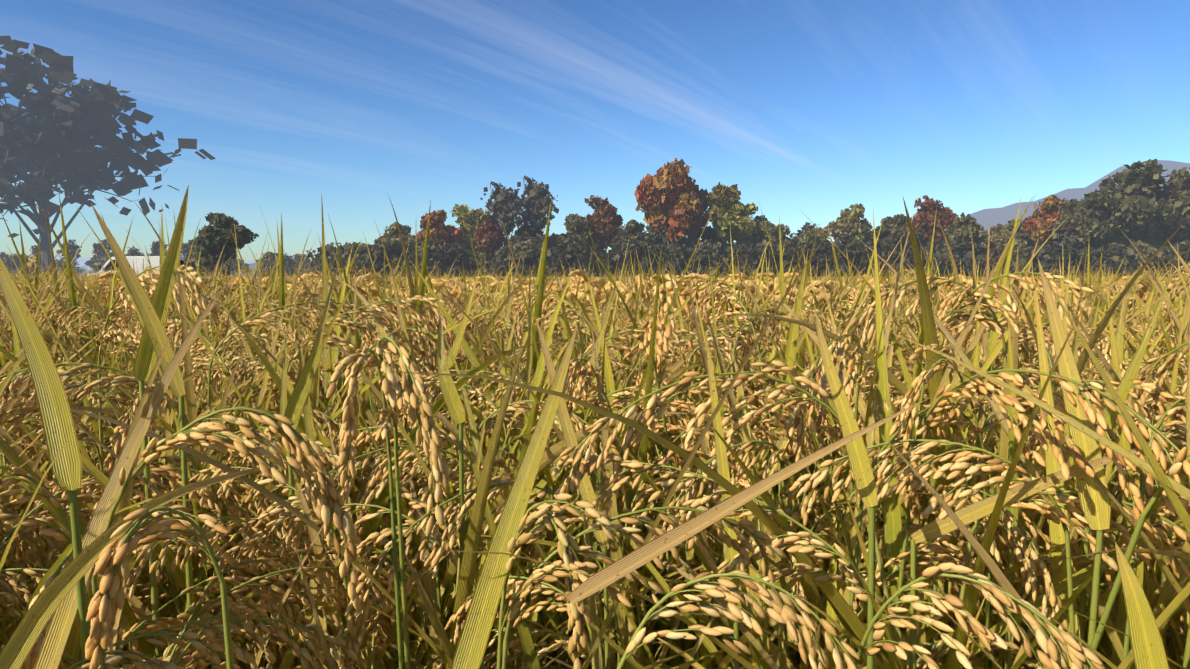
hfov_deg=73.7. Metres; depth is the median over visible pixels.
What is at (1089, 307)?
rice plant
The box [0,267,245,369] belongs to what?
rice plant
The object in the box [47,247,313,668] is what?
rice plant
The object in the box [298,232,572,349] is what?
rice plant
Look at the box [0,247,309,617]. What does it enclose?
rice plant
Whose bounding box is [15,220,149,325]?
rice plant
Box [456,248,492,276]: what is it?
tree
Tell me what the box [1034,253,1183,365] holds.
rice plant
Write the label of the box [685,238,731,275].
tree
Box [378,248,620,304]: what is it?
rice patch
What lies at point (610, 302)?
rice plant
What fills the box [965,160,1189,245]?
mountain ridge
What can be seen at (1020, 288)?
rice plant
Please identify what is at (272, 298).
rice plant
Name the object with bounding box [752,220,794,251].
tree
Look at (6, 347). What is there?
rice plant
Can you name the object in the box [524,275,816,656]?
rice plant
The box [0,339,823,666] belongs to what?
rice plant
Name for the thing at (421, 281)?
rice plant
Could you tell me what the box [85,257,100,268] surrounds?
tree
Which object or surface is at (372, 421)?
rice plant
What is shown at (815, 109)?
sky
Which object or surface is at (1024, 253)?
tree
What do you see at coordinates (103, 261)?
tree
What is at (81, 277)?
rice patch
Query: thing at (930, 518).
rice plant
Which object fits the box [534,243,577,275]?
tree
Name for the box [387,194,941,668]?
rice plant
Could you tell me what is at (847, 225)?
tree
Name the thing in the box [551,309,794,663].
rice plant
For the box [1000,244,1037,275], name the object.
tree
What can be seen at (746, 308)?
rice plant
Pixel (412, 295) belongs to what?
rice plant
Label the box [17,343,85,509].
rice plant
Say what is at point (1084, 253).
tree
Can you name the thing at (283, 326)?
rice plant
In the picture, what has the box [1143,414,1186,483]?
rice plant
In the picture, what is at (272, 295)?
rice plant
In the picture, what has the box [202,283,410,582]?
rice plant
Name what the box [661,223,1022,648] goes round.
rice plant
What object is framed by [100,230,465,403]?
rice plant
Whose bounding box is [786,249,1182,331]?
rice patch
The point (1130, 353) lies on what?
rice plant
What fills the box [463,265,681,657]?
rice plant
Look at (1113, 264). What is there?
tree
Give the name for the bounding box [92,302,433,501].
rice plant
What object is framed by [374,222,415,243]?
tree
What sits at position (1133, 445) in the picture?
rice plant
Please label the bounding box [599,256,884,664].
rice plant
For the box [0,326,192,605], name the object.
rice plant
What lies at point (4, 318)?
rice plant
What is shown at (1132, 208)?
tree
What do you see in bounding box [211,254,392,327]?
rice plant
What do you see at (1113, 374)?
rice plant
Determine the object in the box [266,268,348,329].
rice plant
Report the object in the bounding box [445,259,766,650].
rice plant
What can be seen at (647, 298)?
rice plant
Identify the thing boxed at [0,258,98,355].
rice plant
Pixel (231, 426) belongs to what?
rice plant
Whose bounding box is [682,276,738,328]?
rice plant
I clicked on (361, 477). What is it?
rice plant
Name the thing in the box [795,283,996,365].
rice plant
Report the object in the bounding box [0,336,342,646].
rice plant
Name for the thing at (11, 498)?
rice plant
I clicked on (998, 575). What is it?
rice plant
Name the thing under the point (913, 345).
rice plant
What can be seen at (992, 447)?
rice plant
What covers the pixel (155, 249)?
tree
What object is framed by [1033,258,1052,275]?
tree
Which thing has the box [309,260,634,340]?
rice patch
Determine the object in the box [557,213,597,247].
tree
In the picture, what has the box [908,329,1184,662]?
rice plant
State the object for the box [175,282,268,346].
rice plant
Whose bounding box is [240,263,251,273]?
tree
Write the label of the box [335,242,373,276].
tree
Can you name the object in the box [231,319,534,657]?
rice plant
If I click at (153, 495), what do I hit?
rice plant
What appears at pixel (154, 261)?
van
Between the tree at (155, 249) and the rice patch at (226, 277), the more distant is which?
the tree at (155, 249)
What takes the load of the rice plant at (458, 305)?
on the ground
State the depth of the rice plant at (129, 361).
1.42 m
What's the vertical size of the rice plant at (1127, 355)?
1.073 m
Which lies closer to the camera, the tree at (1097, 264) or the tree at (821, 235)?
the tree at (1097, 264)
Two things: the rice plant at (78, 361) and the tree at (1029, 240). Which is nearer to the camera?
the rice plant at (78, 361)
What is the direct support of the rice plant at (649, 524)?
on the ground
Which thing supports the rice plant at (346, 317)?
on the ground
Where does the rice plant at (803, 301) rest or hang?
on the ground
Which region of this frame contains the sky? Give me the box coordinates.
[0,0,1189,260]
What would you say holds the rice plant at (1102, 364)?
on the ground
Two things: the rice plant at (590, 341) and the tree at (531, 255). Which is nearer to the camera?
the rice plant at (590, 341)
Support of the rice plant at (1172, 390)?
on the ground
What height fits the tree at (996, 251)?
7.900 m
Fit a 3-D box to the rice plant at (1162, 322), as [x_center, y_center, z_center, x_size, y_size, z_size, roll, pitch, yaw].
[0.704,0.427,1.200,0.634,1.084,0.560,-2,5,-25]
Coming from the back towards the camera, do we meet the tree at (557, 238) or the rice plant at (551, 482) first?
the tree at (557, 238)
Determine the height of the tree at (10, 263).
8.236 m
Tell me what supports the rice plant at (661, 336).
on the ground
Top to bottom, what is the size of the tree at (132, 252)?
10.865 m
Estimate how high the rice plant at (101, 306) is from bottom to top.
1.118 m
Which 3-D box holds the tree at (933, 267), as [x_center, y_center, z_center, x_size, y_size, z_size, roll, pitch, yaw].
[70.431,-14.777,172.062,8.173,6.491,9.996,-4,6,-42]
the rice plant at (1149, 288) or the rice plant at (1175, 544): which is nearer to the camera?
the rice plant at (1175, 544)
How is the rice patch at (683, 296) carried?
on the ground
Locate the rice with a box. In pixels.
[0,185,1189,668]
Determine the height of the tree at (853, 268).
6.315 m
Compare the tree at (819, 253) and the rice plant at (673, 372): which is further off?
the tree at (819, 253)
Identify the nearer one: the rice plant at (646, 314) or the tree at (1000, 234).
the rice plant at (646, 314)
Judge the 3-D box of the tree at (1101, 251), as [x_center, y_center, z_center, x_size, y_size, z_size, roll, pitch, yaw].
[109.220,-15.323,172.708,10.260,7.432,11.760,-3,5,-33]
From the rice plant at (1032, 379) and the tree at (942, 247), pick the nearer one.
the rice plant at (1032, 379)
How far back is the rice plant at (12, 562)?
0.67 m
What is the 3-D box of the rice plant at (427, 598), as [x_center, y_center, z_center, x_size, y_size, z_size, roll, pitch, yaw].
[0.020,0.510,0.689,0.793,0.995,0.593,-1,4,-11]
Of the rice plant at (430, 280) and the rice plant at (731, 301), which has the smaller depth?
the rice plant at (430, 280)
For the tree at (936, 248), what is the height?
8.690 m
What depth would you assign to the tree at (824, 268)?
169.17 m
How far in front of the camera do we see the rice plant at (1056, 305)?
1.73 m
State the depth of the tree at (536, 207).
187.76 m
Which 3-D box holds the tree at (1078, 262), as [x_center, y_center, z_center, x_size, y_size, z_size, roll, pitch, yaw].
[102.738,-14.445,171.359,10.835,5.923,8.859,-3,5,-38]
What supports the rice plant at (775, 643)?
on the ground
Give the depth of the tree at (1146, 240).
181.24 m
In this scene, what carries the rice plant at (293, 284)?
on the ground
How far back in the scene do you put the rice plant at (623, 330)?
2.69 m
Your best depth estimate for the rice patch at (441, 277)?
6.43 m
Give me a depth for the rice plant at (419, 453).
0.70 m
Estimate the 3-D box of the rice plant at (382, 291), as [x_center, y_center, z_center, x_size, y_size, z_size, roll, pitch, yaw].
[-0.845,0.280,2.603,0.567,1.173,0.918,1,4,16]
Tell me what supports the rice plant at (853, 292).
on the ground
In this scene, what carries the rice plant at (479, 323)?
on the ground
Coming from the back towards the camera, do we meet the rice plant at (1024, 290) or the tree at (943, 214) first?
the tree at (943, 214)
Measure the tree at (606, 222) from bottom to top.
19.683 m
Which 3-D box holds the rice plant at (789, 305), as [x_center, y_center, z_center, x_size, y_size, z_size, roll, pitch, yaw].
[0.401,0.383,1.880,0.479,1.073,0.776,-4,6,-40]
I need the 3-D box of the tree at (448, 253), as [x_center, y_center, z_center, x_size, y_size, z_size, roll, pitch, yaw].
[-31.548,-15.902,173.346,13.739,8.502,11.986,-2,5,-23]
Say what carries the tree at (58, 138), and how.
on the ground
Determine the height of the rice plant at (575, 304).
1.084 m
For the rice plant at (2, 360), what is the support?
on the ground
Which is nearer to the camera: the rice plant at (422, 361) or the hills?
the rice plant at (422, 361)
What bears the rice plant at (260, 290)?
on the ground
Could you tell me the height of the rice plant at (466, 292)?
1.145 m
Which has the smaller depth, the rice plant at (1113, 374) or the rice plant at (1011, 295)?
the rice plant at (1113, 374)
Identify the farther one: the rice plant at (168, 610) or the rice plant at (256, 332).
the rice plant at (256, 332)
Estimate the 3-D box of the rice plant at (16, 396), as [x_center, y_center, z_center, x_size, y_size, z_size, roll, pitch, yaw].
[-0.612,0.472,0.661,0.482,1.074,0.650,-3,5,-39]
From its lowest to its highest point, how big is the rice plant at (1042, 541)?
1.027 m
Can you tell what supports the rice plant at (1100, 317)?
on the ground
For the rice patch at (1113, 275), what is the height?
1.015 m
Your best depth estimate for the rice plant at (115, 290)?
2.42 m
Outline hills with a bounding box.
[30,254,255,269]
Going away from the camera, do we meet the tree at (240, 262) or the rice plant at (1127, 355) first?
the rice plant at (1127, 355)
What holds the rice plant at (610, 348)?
on the ground
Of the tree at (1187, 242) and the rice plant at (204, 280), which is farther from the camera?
the tree at (1187, 242)
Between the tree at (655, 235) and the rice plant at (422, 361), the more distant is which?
the tree at (655, 235)
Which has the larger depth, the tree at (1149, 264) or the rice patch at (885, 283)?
the tree at (1149, 264)
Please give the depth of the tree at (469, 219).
183.99 m
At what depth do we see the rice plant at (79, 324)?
1.60 m
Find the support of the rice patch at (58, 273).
on the ground
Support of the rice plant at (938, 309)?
on the ground
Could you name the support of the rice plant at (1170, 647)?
on the ground
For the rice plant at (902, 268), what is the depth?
2.43 m
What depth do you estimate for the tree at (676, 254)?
170.13 m
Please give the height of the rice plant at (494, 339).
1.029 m
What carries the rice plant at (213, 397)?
on the ground
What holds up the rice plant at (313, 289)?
on the ground
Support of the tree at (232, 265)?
on the ground
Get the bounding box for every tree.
[0,36,215,274]
[3,253,19,276]
[3,253,41,276]
[29,245,40,264]
[55,259,85,276]
[56,239,81,262]
[83,253,113,276]
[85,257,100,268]
[92,239,112,260]
[100,255,128,265]
[124,246,143,255]
[147,240,167,255]
[180,239,196,261]
[184,246,227,277]
[193,212,258,275]
[216,260,241,277]
[230,254,244,268]
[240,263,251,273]
[254,264,287,276]
[256,252,284,269]
[266,253,303,276]
[292,253,309,274]
[301,261,314,275]
[306,242,359,277]
[309,255,337,274]
[326,252,351,277]
[330,242,372,276]
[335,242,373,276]
[351,240,403,276]
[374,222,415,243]
[380,243,402,276]
[385,240,428,275]
[388,238,444,276]
[417,209,462,246]
[421,242,470,276]
[442,248,476,276]
[450,204,491,251]
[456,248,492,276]
[461,252,504,276]
[471,219,505,253]
[480,181,527,247]
[480,253,505,276]
[488,241,533,276]
[492,249,518,276]
[502,239,556,276]
[509,222,530,239]
[510,246,541,276]
[514,175,558,232]
[514,225,555,247]
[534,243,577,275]
[546,240,605,276]
[549,232,565,249]
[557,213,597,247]
[563,246,611,276]
[567,252,608,276]
[584,195,622,251]
[590,253,612,276]
[600,250,630,276]
[605,240,653,276]
[606,226,624,253]
[612,219,650,249]
[613,258,632,276]
[621,241,670,276]
[630,245,660,276]
[634,158,706,248]
[645,225,685,246]
[645,253,670,274]
[655,248,690,274]
[659,227,677,246]
[660,243,706,275]
[666,188,709,248]
[670,245,717,274]
[684,236,700,249]
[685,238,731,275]
[701,225,726,248]
[704,181,757,246]
[712,246,757,276]
[731,241,757,275]
[731,243,779,273]
[735,215,767,246]
[747,244,798,276]
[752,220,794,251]
[770,247,799,273]
[773,245,819,274]
[787,258,830,274]
[789,222,821,238]
[793,229,818,248]
[800,239,864,276]
[801,241,855,276]
[812,227,830,242]
[824,203,872,247]
[835,261,863,276]
[842,243,879,276]
[853,251,881,275]
[862,238,912,276]
[863,242,905,275]
[869,214,924,248]
[883,255,909,275]
[887,245,932,276]
[906,195,956,246]
[923,241,949,276]
[923,262,936,275]
[933,249,967,275]
[934,238,992,276]
[940,242,975,276]
[941,212,987,248]
[946,243,1004,276]
[975,245,1006,276]
[984,219,1027,249]
[986,245,1036,276]
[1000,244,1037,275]
[1016,229,1030,243]
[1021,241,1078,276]
[1022,195,1067,244]
[1024,231,1049,249]
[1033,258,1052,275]
[1037,250,1080,276]
[1050,191,1115,249]
[1061,254,1093,276]
[1072,250,1097,275]
[1077,247,1110,276]
[1079,247,1122,276]
[1081,159,1180,241]
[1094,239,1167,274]
[1098,235,1129,250]
[1099,246,1142,276]
[1126,236,1154,245]
[1138,246,1160,275]
[1141,251,1174,276]
[1148,233,1167,245]
[1152,245,1182,276]
[1153,167,1189,246]
[1165,241,1189,275]
[1176,239,1189,272]
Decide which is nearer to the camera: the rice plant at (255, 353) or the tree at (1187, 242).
the rice plant at (255, 353)
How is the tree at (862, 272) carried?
on the ground
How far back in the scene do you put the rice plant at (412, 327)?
2.01 m
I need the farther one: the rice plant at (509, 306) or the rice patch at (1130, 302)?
the rice patch at (1130, 302)
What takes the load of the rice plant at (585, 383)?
on the ground
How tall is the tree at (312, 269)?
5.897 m
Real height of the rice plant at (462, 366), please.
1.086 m
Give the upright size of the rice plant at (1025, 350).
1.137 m
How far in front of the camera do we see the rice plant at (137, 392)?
1.35 m
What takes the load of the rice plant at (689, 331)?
on the ground
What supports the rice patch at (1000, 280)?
on the ground
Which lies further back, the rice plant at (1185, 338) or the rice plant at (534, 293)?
the rice plant at (534, 293)
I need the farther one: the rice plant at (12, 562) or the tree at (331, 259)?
the tree at (331, 259)
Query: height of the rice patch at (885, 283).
1.019 m
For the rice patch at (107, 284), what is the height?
0.969 m
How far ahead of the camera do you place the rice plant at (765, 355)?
1.35 m
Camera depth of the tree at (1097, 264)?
168.26 m
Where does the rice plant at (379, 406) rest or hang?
on the ground
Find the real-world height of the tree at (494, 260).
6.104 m
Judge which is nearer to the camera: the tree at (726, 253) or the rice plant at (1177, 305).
the rice plant at (1177, 305)
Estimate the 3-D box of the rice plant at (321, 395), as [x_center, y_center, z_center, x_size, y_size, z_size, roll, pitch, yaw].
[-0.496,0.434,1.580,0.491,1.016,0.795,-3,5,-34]
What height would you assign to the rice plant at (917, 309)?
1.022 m
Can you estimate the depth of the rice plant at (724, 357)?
1.49 m
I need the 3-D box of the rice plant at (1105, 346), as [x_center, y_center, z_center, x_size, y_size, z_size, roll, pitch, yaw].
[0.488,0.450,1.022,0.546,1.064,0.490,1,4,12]
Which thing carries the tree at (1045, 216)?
on the ground
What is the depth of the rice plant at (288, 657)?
0.51 m
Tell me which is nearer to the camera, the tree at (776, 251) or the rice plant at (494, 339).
the rice plant at (494, 339)
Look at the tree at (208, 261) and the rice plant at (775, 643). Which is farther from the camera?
the tree at (208, 261)
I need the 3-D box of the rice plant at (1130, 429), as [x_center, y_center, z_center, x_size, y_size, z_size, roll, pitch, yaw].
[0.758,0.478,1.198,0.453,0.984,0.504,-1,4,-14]
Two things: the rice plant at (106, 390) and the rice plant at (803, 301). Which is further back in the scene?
the rice plant at (803, 301)
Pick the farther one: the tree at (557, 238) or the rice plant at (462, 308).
the tree at (557, 238)
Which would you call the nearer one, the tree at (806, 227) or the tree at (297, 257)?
the tree at (806, 227)
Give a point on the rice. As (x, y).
(146, 523)
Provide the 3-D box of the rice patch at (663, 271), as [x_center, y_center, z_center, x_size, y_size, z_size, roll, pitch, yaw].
[0.569,-0.041,5.488,1.716,1.016,1.738,0,4,1]
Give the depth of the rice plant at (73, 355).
1.29 m
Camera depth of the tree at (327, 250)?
173.49 m
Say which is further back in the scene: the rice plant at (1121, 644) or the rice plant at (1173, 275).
the rice plant at (1173, 275)
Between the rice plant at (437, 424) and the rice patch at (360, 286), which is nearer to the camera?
the rice plant at (437, 424)
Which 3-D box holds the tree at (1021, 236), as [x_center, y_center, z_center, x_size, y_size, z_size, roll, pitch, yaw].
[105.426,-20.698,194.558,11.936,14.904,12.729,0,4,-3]
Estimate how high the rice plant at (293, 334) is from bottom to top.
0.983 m
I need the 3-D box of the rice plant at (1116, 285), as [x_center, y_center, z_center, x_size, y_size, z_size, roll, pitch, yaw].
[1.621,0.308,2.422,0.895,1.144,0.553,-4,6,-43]
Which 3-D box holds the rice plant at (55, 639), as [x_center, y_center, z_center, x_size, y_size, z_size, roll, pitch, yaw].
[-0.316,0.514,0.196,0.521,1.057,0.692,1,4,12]
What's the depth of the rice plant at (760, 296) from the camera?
2.42 m
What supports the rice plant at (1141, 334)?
on the ground
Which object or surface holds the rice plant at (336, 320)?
on the ground
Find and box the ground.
[198,537,926,668]
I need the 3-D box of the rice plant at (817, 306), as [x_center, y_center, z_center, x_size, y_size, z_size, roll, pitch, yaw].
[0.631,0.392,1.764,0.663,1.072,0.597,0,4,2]
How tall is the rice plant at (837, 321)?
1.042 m
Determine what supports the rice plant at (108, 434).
on the ground
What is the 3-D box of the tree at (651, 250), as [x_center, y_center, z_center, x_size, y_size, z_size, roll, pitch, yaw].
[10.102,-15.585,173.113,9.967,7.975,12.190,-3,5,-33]
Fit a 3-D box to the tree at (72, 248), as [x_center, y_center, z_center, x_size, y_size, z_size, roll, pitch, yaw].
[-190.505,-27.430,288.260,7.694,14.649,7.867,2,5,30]
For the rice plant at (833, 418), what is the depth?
1.25 m
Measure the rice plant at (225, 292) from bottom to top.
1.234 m
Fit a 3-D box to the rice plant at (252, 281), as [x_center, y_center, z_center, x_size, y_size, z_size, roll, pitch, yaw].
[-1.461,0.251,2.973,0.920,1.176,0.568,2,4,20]
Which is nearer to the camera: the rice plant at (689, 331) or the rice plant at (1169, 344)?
the rice plant at (1169, 344)
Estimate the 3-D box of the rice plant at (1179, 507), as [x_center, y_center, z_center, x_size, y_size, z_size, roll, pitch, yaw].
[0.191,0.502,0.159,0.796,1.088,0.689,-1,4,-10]
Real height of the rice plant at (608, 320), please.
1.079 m
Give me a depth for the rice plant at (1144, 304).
1.97 m
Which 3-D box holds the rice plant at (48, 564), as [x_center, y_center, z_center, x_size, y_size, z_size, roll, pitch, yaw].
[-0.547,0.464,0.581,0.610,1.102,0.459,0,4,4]
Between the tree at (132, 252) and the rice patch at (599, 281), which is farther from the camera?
the tree at (132, 252)
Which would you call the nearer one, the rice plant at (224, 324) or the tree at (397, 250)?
the rice plant at (224, 324)
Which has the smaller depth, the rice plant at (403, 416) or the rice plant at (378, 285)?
the rice plant at (403, 416)
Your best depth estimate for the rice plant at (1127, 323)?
2.17 m
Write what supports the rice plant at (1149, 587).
on the ground
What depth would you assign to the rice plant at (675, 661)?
0.85 m
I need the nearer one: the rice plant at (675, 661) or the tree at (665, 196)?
the rice plant at (675, 661)
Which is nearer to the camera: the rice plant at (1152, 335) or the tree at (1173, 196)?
the rice plant at (1152, 335)
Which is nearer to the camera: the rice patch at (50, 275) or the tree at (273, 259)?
the rice patch at (50, 275)
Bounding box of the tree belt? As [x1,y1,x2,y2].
[79,263,257,276]
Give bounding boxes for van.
[87,256,184,276]
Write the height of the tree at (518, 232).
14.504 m
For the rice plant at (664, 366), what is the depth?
1.72 m
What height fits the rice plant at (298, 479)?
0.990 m
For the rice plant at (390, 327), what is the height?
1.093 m
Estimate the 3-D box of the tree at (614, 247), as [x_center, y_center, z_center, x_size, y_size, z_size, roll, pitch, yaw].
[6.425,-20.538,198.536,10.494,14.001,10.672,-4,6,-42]
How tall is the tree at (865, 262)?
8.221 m
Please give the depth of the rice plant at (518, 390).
1.19 m
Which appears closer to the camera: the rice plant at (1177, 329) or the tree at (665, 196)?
the rice plant at (1177, 329)
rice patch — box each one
[0,255,223,320]
[1,239,457,319]
[9,262,122,291]
[12,261,113,284]
[13,267,80,278]
[16,266,89,281]
[16,270,117,293]
[39,267,159,283]
[75,268,284,295]
[100,264,342,291]
[198,268,276,281]
[214,266,354,285]
[231,259,462,305]
[308,261,489,292]
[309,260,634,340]
[342,268,497,286]
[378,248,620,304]
[440,262,637,292]
[531,238,900,347]
[560,252,821,311]
[581,260,761,303]
[726,261,912,283]
[730,249,1011,291]
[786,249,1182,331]
[823,258,991,283]
[907,267,1086,286]
[941,266,1152,286]
[944,258,1178,295]
[997,255,1188,327]
[1001,265,1180,287]
[1059,263,1176,282]
[1092,267,1178,284]
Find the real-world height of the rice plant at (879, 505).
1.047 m
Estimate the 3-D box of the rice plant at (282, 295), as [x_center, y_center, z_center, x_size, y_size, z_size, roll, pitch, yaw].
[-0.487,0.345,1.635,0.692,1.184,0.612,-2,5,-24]
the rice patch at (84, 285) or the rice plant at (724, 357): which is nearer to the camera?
the rice plant at (724, 357)
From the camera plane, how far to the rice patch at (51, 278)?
6.47 m
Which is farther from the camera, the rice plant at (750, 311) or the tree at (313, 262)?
the tree at (313, 262)
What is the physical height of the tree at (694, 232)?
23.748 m
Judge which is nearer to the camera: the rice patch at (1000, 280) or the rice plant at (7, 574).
the rice plant at (7, 574)
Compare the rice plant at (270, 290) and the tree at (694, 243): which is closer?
the rice plant at (270, 290)
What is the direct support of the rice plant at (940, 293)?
on the ground
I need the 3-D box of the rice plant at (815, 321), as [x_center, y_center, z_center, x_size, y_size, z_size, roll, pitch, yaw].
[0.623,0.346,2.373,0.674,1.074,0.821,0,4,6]
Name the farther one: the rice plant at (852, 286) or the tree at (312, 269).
the tree at (312, 269)
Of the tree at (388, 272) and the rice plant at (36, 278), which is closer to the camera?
the rice plant at (36, 278)
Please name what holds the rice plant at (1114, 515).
on the ground
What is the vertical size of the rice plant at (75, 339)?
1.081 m
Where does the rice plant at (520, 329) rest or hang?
on the ground
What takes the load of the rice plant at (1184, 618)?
on the ground
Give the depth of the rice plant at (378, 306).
2.49 m
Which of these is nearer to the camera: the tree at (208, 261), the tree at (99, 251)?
the tree at (208, 261)
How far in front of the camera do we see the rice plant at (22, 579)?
0.68 m
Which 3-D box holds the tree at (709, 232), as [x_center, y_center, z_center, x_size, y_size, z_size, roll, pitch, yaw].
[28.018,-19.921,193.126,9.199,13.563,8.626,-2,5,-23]
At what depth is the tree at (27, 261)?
262.20 m
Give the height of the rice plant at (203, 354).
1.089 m
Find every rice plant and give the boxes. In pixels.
[0,192,524,668]
[0,195,273,421]
[0,196,53,333]
[0,208,692,668]
[0,234,128,308]
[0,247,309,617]
[0,253,65,303]
[0,256,381,666]
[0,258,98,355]
[0,265,351,648]
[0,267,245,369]
[0,271,360,638]
[0,276,98,360]
[0,281,109,459]
[0,310,192,511]
[0,315,148,650]
[0,317,111,514]
[0,323,505,668]
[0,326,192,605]
[0,327,138,505]
[0,333,62,630]
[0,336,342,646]
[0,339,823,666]
[0,342,297,617]
[0,350,404,649]
[0,380,404,668]
[0,385,185,609]
[0,394,490,668]
[0,400,92,668]
[0,431,59,573]
[0,442,399,668]
[0,485,401,668]
[0,538,233,664]
[0,540,50,584]
[1,246,456,668]
[1,347,251,617]
[1,387,114,566]
[2,200,245,391]
[2,295,234,536]
[2,315,177,369]
[2,336,373,668]
[2,360,701,668]
[2,498,349,668]
[3,207,232,346]
[3,260,323,587]
[3,308,57,353]
[3,368,789,668]
[4,240,311,379]
[5,292,233,473]
[6,283,232,502]
[7,262,717,668]
[8,222,220,354]
[9,314,265,575]
[10,266,222,507]
[14,306,259,455]
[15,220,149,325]
[16,295,320,667]
[16,314,377,573]
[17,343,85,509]
[18,396,211,564]
[24,268,157,424]
[25,346,1183,668]
[27,262,84,365]
[30,289,124,360]
[34,275,367,668]
[36,219,277,423]
[36,261,336,511]
[36,344,446,649]
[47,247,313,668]
[49,233,248,331]
[50,238,331,340]
[58,281,265,368]
[59,260,151,359]
[60,234,122,335]
[61,256,123,316]
[83,261,212,343]
[84,266,304,337]
[85,370,277,636]
[86,201,367,588]
[91,223,320,339]
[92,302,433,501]
[94,203,332,435]
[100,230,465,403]
[105,253,405,329]
[105,283,275,328]
[118,241,240,313]
[120,300,552,632]
[127,305,717,658]
[127,393,629,668]
[128,266,313,384]
[130,243,225,367]
[131,296,365,542]
[160,305,685,666]
[166,326,444,665]
[168,192,673,649]
[173,326,667,662]
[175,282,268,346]
[185,214,508,453]
[185,259,439,337]
[187,233,286,317]
[187,241,494,411]
[189,210,1189,668]
[189,250,317,313]
[195,324,367,662]
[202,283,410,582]
[205,243,332,317]
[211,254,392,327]
[212,243,621,570]
[212,351,409,620]
[215,271,1100,668]
[219,269,370,399]
[220,258,392,329]
[220,293,350,346]
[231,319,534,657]
[234,215,799,663]
[250,229,556,546]
[264,268,434,665]
[265,304,419,450]
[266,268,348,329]
[271,240,427,338]
[275,263,503,432]
[278,244,394,322]
[287,236,464,310]
[292,266,409,360]
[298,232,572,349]
[301,263,447,337]
[305,201,726,608]
[310,265,566,487]
[321,262,501,400]
[327,230,829,668]
[328,395,517,662]
[330,269,610,383]
[334,240,590,356]
[339,193,1189,668]
[346,240,524,318]
[350,245,503,343]
[361,302,576,532]
[371,253,563,451]
[373,367,941,668]
[377,352,653,634]
[379,329,486,633]
[384,268,485,419]
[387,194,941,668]
[392,274,510,410]
[397,241,1189,668]
[399,331,654,661]
[409,295,522,573]
[415,231,913,654]
[421,209,1186,668]
[425,240,1189,668]
[426,282,511,317]
[426,303,607,625]
[431,310,671,664]
[432,255,595,341]
[433,196,824,664]
[438,270,759,624]
[439,285,716,668]
[440,281,595,356]
[444,351,993,668]
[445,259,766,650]
[445,278,553,363]
[447,258,492,319]
[450,262,555,362]
[453,237,834,668]
[454,273,528,333]
[455,273,557,387]
[457,259,602,386]
[460,289,518,361]
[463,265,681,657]
[464,286,550,363]
[466,293,621,423]
[481,197,1185,668]
[481,268,625,350]
[486,289,638,533]
[492,284,749,570]
[497,307,561,635]
[511,269,702,610]
[511,275,644,653]
[515,214,1087,668]
[523,268,675,381]
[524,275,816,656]
[539,306,597,665]
[541,291,651,341]
[542,331,931,646]
[544,324,677,660]
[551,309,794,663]
[553,226,1102,602]
[555,221,958,602]
[557,281,775,622]
[558,275,631,344]
[558,286,633,341]
[577,252,778,638]
[581,265,686,341]
[585,272,1079,655]
[593,264,866,361]
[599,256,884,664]
[600,336,1038,668]
[605,305,759,644]
[608,271,695,367]
[609,292,667,330]
[610,253,752,338]
[611,306,900,648]
[612,202,882,602]
[615,321,857,603]
[621,275,699,342]
[622,256,908,613]
[622,296,684,328]
[626,229,1183,668]
[642,289,1116,668]
[653,294,684,658]
[654,244,761,324]
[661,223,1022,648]
[664,196,1188,668]
[674,224,953,658]
[674,284,814,363]
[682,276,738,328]
[682,300,1041,663]
[690,245,811,339]
[700,276,779,354]
[704,430,1187,668]
[705,275,918,663]
[712,281,771,335]
[713,263,802,357]
[722,277,894,369]
[728,227,1186,655]
[731,268,902,666]
[748,249,902,347]
[752,244,858,362]
[755,272,1154,570]
[763,275,1187,668]
[769,225,1185,618]
[787,270,1001,371]
[789,292,1188,655]
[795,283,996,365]
[797,216,1188,668]
[797,266,953,346]
[799,268,914,344]
[800,282,913,572]
[804,247,973,364]
[804,259,1005,368]
[810,308,1086,572]
[818,282,1189,668]
[819,225,1152,603]
[839,267,1189,668]
[839,425,1178,668]
[842,254,953,355]
[846,235,1033,337]
[860,352,1118,604]
[863,261,1185,665]
[875,261,1070,341]
[880,323,1157,650]
[884,221,1118,374]
[886,278,1117,320]
[886,330,1189,500]
[887,252,958,319]
[892,326,1145,668]
[896,292,971,335]
[900,238,1091,327]
[901,342,1189,613]
[902,312,1189,664]
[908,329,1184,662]
[921,437,1185,660]
[923,260,1188,656]
[929,253,1009,304]
[932,453,1166,662]
[937,303,1026,375]
[963,297,1189,647]
[970,290,1171,373]
[979,273,1047,329]
[993,260,1184,646]
[997,270,1187,368]
[999,290,1189,481]
[1004,248,1137,368]
[1012,255,1171,343]
[1018,283,1098,460]
[1019,288,1105,352]
[1019,362,1178,668]
[1025,286,1188,377]
[1027,294,1177,359]
[1029,270,1166,386]
[1030,265,1187,646]
[1033,292,1183,348]
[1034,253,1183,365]
[1034,469,1185,668]
[1038,282,1189,658]
[1040,372,1185,663]
[1044,312,1172,660]
[1049,304,1189,633]
[1059,256,1175,312]
[1062,227,1164,321]
[1069,246,1136,377]
[1069,268,1187,357]
[1069,269,1095,319]
[1071,287,1109,321]
[1072,300,1188,357]
[1077,261,1189,416]
[1081,248,1189,347]
[1085,295,1185,340]
[1089,319,1164,374]
[1092,267,1189,353]
[1093,224,1188,659]
[1101,243,1186,408]
[1108,341,1175,485]
[1128,278,1156,356]
[1131,317,1189,654]
[1134,292,1187,311]
[1134,311,1189,334]
[1136,333,1189,545]
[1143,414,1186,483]
[1158,269,1179,328]
[1166,254,1189,297]
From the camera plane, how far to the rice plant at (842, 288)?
1.61 m
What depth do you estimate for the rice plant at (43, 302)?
1.87 m
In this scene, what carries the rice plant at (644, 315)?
on the ground

